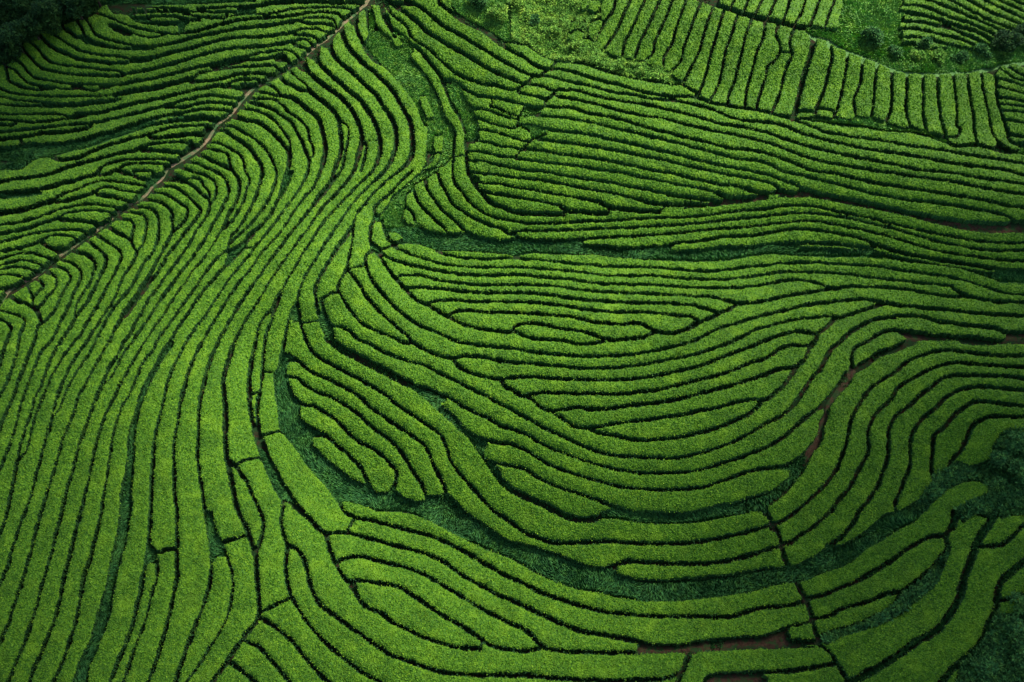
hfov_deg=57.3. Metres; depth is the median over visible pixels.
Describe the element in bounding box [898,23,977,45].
tea hedge
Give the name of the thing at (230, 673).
tea hedge
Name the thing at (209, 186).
tea hedge
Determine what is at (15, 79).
tea hedge
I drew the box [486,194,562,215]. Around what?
tea hedge
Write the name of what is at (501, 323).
tea hedge
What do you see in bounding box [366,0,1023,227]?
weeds
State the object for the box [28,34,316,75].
tea hedge
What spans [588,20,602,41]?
tea hedge
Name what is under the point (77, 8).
woodland tree
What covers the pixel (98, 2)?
woodland tree
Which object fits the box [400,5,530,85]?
tea hedge
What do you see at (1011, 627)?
bush
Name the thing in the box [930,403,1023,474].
tea hedge
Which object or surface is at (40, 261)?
tea hedge
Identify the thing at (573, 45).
bush
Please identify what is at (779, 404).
tea hedge
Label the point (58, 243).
tea hedge
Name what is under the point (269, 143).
tea hedge
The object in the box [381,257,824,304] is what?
tea hedge
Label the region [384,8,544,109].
tea hedge
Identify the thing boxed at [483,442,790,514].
tea hedge
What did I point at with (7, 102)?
tea hedge
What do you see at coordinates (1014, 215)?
tea hedge
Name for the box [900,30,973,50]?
tea hedge
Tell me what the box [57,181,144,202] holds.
tea hedge
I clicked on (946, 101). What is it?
tea hedge
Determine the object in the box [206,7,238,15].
tea hedge
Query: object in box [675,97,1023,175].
tea hedge
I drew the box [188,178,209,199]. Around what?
tea hedge
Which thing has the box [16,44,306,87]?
tea hedge
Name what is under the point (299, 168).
tea hedge
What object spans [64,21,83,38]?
tea hedge
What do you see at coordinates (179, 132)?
tea hedge
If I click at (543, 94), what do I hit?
tea hedge
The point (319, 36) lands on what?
tea hedge
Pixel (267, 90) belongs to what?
tea hedge
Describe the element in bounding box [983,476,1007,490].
bush
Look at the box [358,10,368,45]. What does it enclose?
tea hedge
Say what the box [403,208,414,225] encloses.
tea hedge
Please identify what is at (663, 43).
tea hedge
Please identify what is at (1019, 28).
bush
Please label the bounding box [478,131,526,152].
tea hedge
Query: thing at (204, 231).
tea hedge
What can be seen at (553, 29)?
bush
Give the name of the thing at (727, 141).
tea hedge
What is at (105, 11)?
tea hedge
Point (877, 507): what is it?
tea hedge
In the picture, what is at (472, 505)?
tea hedge
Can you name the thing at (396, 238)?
tea hedge
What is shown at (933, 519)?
tea hedge
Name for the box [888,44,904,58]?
bush
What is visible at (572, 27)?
tea hedge
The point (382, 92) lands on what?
tea hedge
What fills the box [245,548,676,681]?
tea hedge
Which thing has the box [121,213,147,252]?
tea hedge
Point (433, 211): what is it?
tea hedge
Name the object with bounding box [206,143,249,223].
tea hedge
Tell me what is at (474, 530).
grass
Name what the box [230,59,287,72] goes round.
tea hedge
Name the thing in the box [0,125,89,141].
tea hedge
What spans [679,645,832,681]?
tea hedge
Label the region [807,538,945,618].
tea hedge
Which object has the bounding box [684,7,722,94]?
tea hedge
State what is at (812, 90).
tea hedge
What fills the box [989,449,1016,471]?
bush
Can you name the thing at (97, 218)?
tea hedge
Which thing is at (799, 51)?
tea hedge
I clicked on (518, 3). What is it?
bush
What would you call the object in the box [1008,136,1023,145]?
tea hedge
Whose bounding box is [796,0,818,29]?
tea hedge
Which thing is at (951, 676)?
tea hedge
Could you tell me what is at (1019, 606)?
bush
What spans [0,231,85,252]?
tea hedge
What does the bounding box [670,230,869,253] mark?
tea hedge
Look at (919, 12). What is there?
tea hedge
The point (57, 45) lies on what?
tea hedge
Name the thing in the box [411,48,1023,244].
tea hedge
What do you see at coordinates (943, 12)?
tea hedge
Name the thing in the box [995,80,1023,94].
tea hedge
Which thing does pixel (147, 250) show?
tea hedge
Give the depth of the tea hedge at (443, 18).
101.47 m
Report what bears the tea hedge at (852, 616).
on the ground at (776, 640)
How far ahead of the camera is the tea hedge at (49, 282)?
79.88 m
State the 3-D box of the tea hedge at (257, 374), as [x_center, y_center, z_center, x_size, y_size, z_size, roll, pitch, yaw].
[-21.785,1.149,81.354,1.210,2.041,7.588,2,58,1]
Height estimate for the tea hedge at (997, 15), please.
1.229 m
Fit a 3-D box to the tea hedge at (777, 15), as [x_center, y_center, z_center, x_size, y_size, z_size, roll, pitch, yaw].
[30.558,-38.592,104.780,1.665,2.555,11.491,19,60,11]
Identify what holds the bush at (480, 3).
on the ground at (776, 640)
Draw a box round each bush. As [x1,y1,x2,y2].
[467,0,487,11]
[485,1,509,22]
[506,0,525,9]
[526,13,540,26]
[547,25,561,38]
[568,41,579,49]
[612,57,626,71]
[633,66,649,76]
[860,25,884,48]
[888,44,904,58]
[910,49,926,60]
[916,36,933,48]
[929,47,947,63]
[949,50,969,63]
[967,654,1006,678]
[974,42,992,57]
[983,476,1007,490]
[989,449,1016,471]
[990,26,1023,52]
[996,614,1023,640]
[1000,431,1023,457]
[1005,589,1023,616]
[1007,458,1023,486]
[1009,638,1023,665]
[1012,23,1023,34]
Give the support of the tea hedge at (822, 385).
on the ground at (776, 640)
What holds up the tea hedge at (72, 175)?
on the ground at (776, 640)
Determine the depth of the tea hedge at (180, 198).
84.14 m
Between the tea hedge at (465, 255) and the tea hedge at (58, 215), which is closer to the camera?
the tea hedge at (58, 215)
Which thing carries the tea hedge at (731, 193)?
on the ground at (776, 640)
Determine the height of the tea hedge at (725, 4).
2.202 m
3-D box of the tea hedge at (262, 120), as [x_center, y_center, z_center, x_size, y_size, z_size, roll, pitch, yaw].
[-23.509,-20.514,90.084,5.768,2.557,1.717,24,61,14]
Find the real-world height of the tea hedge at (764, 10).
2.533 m
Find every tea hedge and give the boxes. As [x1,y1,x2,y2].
[0,65,212,97]
[0,74,267,119]
[0,86,244,133]
[0,91,116,106]
[0,97,42,107]
[0,114,66,123]
[0,121,14,126]
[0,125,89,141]
[0,136,204,184]
[0,139,21,149]
[0,151,180,194]
[0,172,147,214]
[0,181,209,681]
[0,194,128,225]
[0,205,117,235]
[0,220,96,242]
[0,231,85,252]
[0,243,59,261]
[0,254,50,268]
[0,261,42,273]
[0,268,35,280]
[0,275,25,290]
[0,290,6,303]
[7,60,72,90]
[8,69,40,90]
[11,132,261,681]
[12,287,33,306]
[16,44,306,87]
[20,236,121,457]
[23,41,121,77]
[23,104,233,145]
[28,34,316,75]
[29,280,42,296]
[33,274,57,309]
[39,267,71,322]
[41,31,129,64]
[44,235,75,251]
[49,21,335,61]
[52,208,159,415]
[56,121,213,162]
[56,253,228,681]
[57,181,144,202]
[63,211,111,225]
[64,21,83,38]
[75,242,106,316]
[78,19,131,50]
[83,85,100,91]
[88,13,342,49]
[88,248,252,681]
[98,5,179,35]
[98,188,137,203]
[101,160,171,176]
[106,163,228,381]
[110,220,133,240]
[111,562,158,681]
[121,164,165,176]
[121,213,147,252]
[124,551,178,681]
[132,7,169,13]
[134,12,197,21]
[135,172,153,180]
[147,193,188,230]
[148,143,189,155]
[150,17,179,26]
[150,78,340,681]
[152,0,364,14]
[152,125,205,140]
[153,187,200,278]
[154,116,179,125]
[175,168,216,202]
[176,97,237,109]
[178,557,233,681]
[183,110,228,120]
[184,13,263,33]
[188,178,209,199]
[189,537,258,681]
[191,12,225,19]
[195,67,279,83]
[198,46,394,542]
[200,149,229,169]
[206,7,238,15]
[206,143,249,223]
[216,665,250,681]
[219,127,276,241]
[226,119,288,250]
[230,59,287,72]
[231,79,258,89]
[231,467,263,547]
[232,641,287,681]
[236,109,290,150]
[239,457,291,610]
[243,102,309,250]
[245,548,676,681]
[250,50,297,65]
[250,99,312,160]
[251,314,272,394]
[251,393,258,425]
[256,3,359,17]
[258,85,278,96]
[263,432,352,534]
[270,8,350,20]
[282,71,307,92]
[282,502,686,681]
[284,315,780,568]
[286,362,443,497]
[288,378,425,503]
[296,30,327,42]
[296,40,311,51]
[298,32,410,323]
[299,406,395,495]
[303,322,769,545]
[304,18,335,29]
[311,437,367,485]
[316,233,353,312]
[321,293,1023,459]
[328,533,638,653]
[333,317,1005,474]
[335,124,348,177]
[338,557,538,651]
[339,273,408,344]
[341,501,801,617]
[344,22,875,369]
[348,519,809,646]
[356,582,481,649]
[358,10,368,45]
[366,252,1023,357]
[371,5,392,38]
[371,220,390,251]
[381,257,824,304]
[382,247,958,298]
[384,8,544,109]
[387,232,402,244]
[388,0,403,5]
[389,5,520,91]
[392,35,403,48]
[397,243,1023,303]
[398,276,731,314]
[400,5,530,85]
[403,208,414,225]
[405,0,543,77]
[406,192,445,236]
[409,288,714,324]
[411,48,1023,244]
[413,181,464,236]
[418,96,434,120]
[426,154,440,172]
[426,173,514,242]
[431,300,695,334]
[433,136,443,153]
[438,158,887,235]
[440,0,453,14]
[441,399,823,490]
[442,250,512,260]
[452,312,651,341]
[455,317,831,381]
[461,89,525,119]
[468,142,518,158]
[468,152,722,203]
[468,162,709,206]
[473,174,663,213]
[474,110,516,129]
[478,120,530,144]
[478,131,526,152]
[478,184,607,214]
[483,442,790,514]
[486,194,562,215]
[495,464,610,519]
[500,40,553,71]
[503,333,814,397]
[514,325,600,345]
[516,151,757,199]
[517,213,1023,262]
[519,85,552,101]
[519,115,1010,225]
[519,253,1023,295]
[526,139,776,195]
[530,77,1023,185]
[531,346,806,412]
[540,107,1023,224]
[542,130,798,194]
[544,70,667,101]
[546,96,1023,209]
[553,63,694,98]
[554,370,791,428]
[555,91,1023,195]
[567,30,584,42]
[568,21,576,33]
[580,0,587,11]
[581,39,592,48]
[583,222,1023,271]
[588,0,600,14]
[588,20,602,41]
[594,401,756,441]
[596,0,629,51]
[600,0,614,23]
[604,0,644,58]
[617,548,784,581]
[624,0,659,59]
[635,0,671,61]
[646,0,685,66]
[664,0,698,72]
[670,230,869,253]
[671,2,711,84]
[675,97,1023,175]
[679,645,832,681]
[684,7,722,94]
[698,11,735,103]
[711,15,749,106]
[718,0,732,10]
[728,20,762,109]
[732,0,747,14]
[744,0,761,17]
[744,22,778,110]
[756,0,774,20]
[757,53,789,113]
[761,665,844,681]
[767,339,1023,522]
[768,0,787,23]
[771,29,810,118]
[775,351,1023,543]
[776,25,791,53]
[783,0,803,26]
[783,364,1023,566]
[787,623,814,641]
[795,110,832,122]
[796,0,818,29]
[798,38,830,113]
[798,481,988,597]
[799,120,1023,164]
[799,243,863,252]
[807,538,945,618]
[811,0,833,28]
[813,595,896,635]
[817,44,845,114]
[820,515,987,679]
[825,0,843,31]
[835,53,861,124]
[835,376,1023,546]
[851,332,906,368]
[853,59,875,119]
[858,526,1023,681]
[872,64,890,122]
[872,247,994,275]
[887,71,907,129]
[888,224,1023,252]
[894,388,1023,511]
[898,6,995,41]
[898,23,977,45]
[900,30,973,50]
[901,38,947,49]
[902,0,999,36]
[902,14,941,27]
[905,73,923,133]
[922,74,943,137]
[925,0,1023,30]
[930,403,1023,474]
[937,74,957,139]
[943,669,958,681]
[946,73,974,147]
[951,26,989,46]
[951,418,1023,465]
[966,71,996,149]
[980,72,1019,153]
[980,515,1023,546]
[994,69,1023,86]
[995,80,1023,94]
[995,88,1023,102]
[996,99,1023,107]
[996,599,1023,615]
[997,65,1023,81]
[998,105,1023,113]
[998,564,1023,599]
[1001,111,1023,123]
[1004,121,1023,138]
[1007,64,1023,77]
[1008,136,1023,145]
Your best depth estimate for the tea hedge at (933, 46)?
100.31 m
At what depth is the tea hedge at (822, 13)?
102.07 m
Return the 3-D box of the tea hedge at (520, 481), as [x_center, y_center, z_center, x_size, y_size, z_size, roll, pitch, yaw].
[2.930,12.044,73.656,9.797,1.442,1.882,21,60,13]
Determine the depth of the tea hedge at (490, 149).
93.87 m
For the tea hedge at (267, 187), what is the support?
on the ground at (776, 640)
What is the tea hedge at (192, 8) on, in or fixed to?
on the ground at (776, 640)
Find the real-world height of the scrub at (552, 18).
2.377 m
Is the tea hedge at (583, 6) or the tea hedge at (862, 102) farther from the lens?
the tea hedge at (583, 6)
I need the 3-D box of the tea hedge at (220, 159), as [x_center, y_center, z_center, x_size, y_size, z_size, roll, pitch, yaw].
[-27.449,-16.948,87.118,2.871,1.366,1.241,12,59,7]
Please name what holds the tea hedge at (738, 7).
on the ground at (776, 640)
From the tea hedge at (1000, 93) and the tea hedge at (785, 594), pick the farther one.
the tea hedge at (1000, 93)
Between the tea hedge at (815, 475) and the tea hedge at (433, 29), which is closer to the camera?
the tea hedge at (815, 475)
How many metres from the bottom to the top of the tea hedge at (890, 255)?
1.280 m
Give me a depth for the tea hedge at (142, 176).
85.69 m
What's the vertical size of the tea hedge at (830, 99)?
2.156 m
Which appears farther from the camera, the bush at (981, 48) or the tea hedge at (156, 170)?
the bush at (981, 48)
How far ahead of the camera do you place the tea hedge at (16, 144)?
93.77 m
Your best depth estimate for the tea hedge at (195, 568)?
75.58 m
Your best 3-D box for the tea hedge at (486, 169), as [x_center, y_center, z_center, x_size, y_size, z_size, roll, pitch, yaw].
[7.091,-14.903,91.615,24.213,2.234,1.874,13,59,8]
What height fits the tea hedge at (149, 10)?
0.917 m
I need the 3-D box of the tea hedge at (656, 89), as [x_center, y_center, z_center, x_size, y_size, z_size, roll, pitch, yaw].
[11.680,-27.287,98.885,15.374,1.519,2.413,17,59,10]
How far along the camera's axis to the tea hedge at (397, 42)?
101.00 m
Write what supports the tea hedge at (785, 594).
on the ground at (776, 640)
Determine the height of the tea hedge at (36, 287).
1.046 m
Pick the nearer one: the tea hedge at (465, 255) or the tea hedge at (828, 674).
the tea hedge at (828, 674)
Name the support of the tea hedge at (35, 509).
on the ground at (776, 640)
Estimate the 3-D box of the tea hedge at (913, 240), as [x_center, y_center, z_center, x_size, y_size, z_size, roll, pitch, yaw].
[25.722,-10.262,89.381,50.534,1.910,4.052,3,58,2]
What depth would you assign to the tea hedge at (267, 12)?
99.87 m
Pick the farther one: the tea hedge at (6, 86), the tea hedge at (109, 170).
the tea hedge at (6, 86)
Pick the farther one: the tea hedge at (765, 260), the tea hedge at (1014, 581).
the tea hedge at (765, 260)
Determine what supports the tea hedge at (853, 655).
on the ground at (776, 640)
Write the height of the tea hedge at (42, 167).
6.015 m
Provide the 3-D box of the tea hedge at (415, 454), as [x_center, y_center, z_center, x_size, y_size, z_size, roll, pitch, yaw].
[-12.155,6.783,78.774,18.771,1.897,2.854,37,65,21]
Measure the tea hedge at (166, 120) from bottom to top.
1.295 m
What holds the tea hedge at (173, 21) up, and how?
on the ground at (776, 640)
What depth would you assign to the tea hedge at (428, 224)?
91.08 m
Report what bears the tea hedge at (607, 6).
on the ground at (776, 640)
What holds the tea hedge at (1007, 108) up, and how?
on the ground at (776, 640)
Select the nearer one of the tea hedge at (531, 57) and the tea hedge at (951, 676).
the tea hedge at (951, 676)
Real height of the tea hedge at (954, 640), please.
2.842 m
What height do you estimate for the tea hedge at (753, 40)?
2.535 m
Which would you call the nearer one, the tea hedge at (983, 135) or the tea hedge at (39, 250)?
the tea hedge at (39, 250)
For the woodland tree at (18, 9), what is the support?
on the ground at (776, 640)
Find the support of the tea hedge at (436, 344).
on the ground at (776, 640)
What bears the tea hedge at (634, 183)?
on the ground at (776, 640)
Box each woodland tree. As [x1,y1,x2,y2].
[0,0,34,22]
[0,6,12,37]
[0,19,32,58]
[0,41,16,68]
[17,10,44,42]
[30,0,63,34]
[57,0,92,19]
[86,0,101,7]
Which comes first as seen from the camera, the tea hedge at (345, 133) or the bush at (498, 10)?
the tea hedge at (345, 133)
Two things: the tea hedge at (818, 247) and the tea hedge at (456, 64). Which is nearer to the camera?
the tea hedge at (818, 247)
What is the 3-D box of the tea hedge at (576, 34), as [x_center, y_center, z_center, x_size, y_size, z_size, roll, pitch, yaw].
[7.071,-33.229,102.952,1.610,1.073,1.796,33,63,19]
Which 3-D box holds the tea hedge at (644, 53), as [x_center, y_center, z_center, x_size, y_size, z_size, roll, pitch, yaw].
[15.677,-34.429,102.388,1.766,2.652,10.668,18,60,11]
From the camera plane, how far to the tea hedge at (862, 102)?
96.09 m
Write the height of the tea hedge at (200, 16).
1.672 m
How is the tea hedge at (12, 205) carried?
on the ground at (776, 640)
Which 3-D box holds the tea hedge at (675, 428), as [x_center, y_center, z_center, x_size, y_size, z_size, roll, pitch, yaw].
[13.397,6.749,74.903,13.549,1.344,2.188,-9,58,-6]
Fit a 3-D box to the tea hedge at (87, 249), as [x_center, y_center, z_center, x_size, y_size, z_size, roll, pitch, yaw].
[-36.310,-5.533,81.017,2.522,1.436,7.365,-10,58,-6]
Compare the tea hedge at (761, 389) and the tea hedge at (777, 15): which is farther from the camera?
the tea hedge at (777, 15)
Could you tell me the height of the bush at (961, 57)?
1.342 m
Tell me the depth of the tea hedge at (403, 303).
82.57 m
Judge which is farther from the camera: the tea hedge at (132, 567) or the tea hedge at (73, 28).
the tea hedge at (73, 28)
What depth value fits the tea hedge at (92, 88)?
96.36 m
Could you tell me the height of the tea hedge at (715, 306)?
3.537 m
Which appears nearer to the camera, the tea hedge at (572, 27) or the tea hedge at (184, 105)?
the tea hedge at (184, 105)
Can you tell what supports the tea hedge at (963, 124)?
on the ground at (776, 640)
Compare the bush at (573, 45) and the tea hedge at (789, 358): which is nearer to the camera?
the tea hedge at (789, 358)
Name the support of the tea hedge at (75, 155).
on the ground at (776, 640)
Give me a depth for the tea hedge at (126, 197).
84.75 m
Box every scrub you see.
[510,0,682,84]
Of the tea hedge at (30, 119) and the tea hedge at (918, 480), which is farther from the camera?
the tea hedge at (30, 119)
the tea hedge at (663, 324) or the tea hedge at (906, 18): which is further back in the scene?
the tea hedge at (906, 18)
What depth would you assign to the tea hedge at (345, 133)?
92.39 m
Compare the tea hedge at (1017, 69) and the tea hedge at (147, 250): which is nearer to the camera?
the tea hedge at (147, 250)
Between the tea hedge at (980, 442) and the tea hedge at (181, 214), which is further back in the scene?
the tea hedge at (181, 214)
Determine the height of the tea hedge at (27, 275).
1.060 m
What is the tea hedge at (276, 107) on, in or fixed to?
on the ground at (776, 640)
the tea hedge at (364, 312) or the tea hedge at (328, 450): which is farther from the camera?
the tea hedge at (364, 312)
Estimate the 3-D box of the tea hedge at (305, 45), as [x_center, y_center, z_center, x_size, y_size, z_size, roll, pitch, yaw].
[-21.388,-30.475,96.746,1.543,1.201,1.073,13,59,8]
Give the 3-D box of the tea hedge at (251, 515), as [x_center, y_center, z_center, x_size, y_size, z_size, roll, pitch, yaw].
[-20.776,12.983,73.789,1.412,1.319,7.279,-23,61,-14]
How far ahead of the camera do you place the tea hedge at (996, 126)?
96.40 m
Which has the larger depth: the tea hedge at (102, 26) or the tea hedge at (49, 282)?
the tea hedge at (102, 26)
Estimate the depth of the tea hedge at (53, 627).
73.25 m
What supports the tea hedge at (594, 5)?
on the ground at (776, 640)
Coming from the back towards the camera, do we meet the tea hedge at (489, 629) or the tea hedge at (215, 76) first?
the tea hedge at (215, 76)
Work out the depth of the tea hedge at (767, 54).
98.59 m
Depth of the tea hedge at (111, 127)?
91.73 m
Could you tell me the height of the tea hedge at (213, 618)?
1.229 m
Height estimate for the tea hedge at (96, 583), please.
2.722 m
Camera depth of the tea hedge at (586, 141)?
91.88 m
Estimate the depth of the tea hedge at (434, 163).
94.66 m
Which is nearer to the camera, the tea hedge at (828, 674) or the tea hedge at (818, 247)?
the tea hedge at (828, 674)
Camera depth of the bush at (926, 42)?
99.32 m
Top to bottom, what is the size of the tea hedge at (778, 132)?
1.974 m
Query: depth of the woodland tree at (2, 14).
98.20 m
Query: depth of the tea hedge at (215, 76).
93.42 m
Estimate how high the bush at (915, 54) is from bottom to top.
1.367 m
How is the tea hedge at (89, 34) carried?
on the ground at (776, 640)
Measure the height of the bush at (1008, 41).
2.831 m
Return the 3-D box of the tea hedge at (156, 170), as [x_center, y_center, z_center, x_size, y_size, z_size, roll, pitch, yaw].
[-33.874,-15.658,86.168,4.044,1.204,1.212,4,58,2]
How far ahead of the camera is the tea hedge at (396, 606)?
68.14 m
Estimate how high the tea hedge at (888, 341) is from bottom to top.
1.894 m
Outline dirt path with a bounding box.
[0,0,369,304]
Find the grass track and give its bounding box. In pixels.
[806,31,1023,77]
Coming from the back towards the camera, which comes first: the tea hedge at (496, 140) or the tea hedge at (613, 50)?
the tea hedge at (613, 50)
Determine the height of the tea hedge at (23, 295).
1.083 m
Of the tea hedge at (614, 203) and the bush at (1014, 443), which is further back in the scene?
the tea hedge at (614, 203)
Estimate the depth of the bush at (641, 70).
99.61 m
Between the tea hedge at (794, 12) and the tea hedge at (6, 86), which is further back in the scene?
the tea hedge at (794, 12)
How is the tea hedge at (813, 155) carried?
on the ground at (776, 640)
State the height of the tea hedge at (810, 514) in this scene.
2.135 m
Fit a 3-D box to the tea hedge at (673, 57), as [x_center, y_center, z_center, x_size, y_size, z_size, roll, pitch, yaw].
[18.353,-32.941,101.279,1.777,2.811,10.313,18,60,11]
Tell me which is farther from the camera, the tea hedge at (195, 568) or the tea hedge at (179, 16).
the tea hedge at (179, 16)
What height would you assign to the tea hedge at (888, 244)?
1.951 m
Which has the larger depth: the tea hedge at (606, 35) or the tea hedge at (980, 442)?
the tea hedge at (606, 35)
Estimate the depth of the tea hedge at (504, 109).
97.11 m
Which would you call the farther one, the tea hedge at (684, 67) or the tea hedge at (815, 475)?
the tea hedge at (684, 67)
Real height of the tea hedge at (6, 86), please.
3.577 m
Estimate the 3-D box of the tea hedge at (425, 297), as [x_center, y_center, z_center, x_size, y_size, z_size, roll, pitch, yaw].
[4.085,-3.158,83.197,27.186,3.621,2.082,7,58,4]
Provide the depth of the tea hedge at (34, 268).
80.83 m
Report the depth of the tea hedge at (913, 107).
95.89 m
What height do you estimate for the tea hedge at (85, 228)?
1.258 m
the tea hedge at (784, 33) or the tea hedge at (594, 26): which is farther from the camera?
the tea hedge at (594, 26)
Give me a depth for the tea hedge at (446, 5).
103.08 m
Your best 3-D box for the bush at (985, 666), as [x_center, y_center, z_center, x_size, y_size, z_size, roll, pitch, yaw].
[32.178,22.063,63.341,2.516,1.719,1.943,0,58,0]
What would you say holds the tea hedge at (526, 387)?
on the ground at (776, 640)
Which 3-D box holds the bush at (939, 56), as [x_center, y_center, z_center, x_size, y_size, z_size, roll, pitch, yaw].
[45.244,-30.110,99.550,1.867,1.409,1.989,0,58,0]
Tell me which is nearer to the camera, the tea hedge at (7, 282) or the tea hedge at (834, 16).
the tea hedge at (7, 282)
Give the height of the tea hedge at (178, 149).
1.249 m
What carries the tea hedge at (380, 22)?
on the ground at (776, 640)
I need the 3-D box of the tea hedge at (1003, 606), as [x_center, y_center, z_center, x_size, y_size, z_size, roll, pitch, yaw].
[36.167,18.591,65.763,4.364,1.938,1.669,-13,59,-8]
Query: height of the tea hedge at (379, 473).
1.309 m
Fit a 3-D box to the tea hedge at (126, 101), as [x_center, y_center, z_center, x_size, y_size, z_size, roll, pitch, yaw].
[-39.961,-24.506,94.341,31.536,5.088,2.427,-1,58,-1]
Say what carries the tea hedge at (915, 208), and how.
on the ground at (776, 640)
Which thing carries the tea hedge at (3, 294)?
on the ground at (776, 640)
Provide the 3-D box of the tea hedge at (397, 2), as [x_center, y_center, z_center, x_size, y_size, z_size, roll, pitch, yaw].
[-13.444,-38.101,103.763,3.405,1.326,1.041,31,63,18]
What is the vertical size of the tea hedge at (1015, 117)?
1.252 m
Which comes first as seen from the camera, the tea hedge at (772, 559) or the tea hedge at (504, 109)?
the tea hedge at (772, 559)
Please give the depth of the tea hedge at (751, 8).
102.15 m
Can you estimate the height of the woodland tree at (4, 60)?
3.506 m
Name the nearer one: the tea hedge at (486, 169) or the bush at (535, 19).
the tea hedge at (486, 169)
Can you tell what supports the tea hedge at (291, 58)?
on the ground at (776, 640)
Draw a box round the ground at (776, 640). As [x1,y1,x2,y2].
[0,0,1023,681]
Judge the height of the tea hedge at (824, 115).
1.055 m
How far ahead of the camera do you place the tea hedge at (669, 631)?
68.94 m
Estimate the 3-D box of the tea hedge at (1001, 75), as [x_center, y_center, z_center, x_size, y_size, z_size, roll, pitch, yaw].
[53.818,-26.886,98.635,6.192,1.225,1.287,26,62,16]
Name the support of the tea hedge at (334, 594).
on the ground at (776, 640)
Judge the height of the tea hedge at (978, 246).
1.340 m
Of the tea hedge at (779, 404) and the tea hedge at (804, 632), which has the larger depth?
the tea hedge at (779, 404)
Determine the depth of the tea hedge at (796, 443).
74.03 m
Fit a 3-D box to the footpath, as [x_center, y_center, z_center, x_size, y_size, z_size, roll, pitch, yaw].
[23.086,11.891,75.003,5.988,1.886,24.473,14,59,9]
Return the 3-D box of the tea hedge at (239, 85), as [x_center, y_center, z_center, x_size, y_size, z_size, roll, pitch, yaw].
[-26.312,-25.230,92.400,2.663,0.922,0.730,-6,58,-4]
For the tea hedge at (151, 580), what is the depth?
67.70 m
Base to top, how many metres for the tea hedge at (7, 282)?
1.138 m
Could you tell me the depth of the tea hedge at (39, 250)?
81.57 m
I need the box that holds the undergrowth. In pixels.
[4,0,1023,681]
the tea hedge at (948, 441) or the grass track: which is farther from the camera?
the grass track
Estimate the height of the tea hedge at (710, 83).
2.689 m
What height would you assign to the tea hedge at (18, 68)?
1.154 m
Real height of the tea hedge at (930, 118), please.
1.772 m
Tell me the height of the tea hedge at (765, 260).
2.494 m
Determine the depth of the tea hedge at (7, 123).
95.15 m
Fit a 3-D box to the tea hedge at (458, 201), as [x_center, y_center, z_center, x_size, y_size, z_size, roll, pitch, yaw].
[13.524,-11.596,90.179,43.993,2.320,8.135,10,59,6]
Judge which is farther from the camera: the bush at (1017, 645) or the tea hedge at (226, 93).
the tea hedge at (226, 93)
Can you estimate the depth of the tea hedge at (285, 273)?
82.48 m
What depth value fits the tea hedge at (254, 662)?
66.37 m
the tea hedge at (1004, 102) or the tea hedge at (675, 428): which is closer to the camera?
the tea hedge at (675, 428)
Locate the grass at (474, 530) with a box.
[0,0,1023,681]
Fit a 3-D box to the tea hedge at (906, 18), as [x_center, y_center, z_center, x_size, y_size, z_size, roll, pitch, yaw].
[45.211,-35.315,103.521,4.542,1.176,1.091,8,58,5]
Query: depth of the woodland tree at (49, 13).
97.69 m
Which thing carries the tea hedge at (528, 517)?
on the ground at (776, 640)
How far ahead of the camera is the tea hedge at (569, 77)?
97.73 m
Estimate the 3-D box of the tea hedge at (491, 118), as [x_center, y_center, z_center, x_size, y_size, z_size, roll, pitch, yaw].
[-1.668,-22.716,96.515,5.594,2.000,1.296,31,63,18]
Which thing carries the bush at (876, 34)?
on the ground at (776, 640)
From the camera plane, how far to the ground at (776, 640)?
80.41 m
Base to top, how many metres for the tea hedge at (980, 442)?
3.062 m
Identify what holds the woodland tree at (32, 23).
on the ground at (776, 640)
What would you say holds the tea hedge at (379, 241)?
on the ground at (776, 640)
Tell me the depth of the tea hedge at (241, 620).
68.34 m
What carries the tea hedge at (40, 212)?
on the ground at (776, 640)
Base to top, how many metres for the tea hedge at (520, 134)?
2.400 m
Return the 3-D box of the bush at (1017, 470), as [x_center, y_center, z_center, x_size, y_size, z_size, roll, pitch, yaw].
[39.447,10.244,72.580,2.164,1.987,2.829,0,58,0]
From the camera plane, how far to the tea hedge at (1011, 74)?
99.26 m
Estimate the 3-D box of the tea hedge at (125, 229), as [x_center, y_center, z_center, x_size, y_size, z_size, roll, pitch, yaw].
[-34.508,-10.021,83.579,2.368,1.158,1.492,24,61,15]
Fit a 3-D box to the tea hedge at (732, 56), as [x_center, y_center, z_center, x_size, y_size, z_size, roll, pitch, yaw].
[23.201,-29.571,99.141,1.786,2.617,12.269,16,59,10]
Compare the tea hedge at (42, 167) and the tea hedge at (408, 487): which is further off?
the tea hedge at (42, 167)
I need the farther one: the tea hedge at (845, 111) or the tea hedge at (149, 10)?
the tea hedge at (149, 10)
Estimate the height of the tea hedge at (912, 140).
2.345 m
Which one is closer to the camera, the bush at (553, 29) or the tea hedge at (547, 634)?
the tea hedge at (547, 634)
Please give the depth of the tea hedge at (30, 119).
95.06 m
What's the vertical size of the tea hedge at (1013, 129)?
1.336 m
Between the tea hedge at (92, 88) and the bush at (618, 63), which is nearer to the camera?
the tea hedge at (92, 88)
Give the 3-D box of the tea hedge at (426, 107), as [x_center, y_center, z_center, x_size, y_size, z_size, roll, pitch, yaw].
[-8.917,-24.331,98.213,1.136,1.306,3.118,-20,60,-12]
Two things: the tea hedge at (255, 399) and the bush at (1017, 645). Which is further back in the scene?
the tea hedge at (255, 399)
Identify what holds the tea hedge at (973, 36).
on the ground at (776, 640)
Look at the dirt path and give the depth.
87.54 m
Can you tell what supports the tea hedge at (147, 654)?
on the ground at (776, 640)

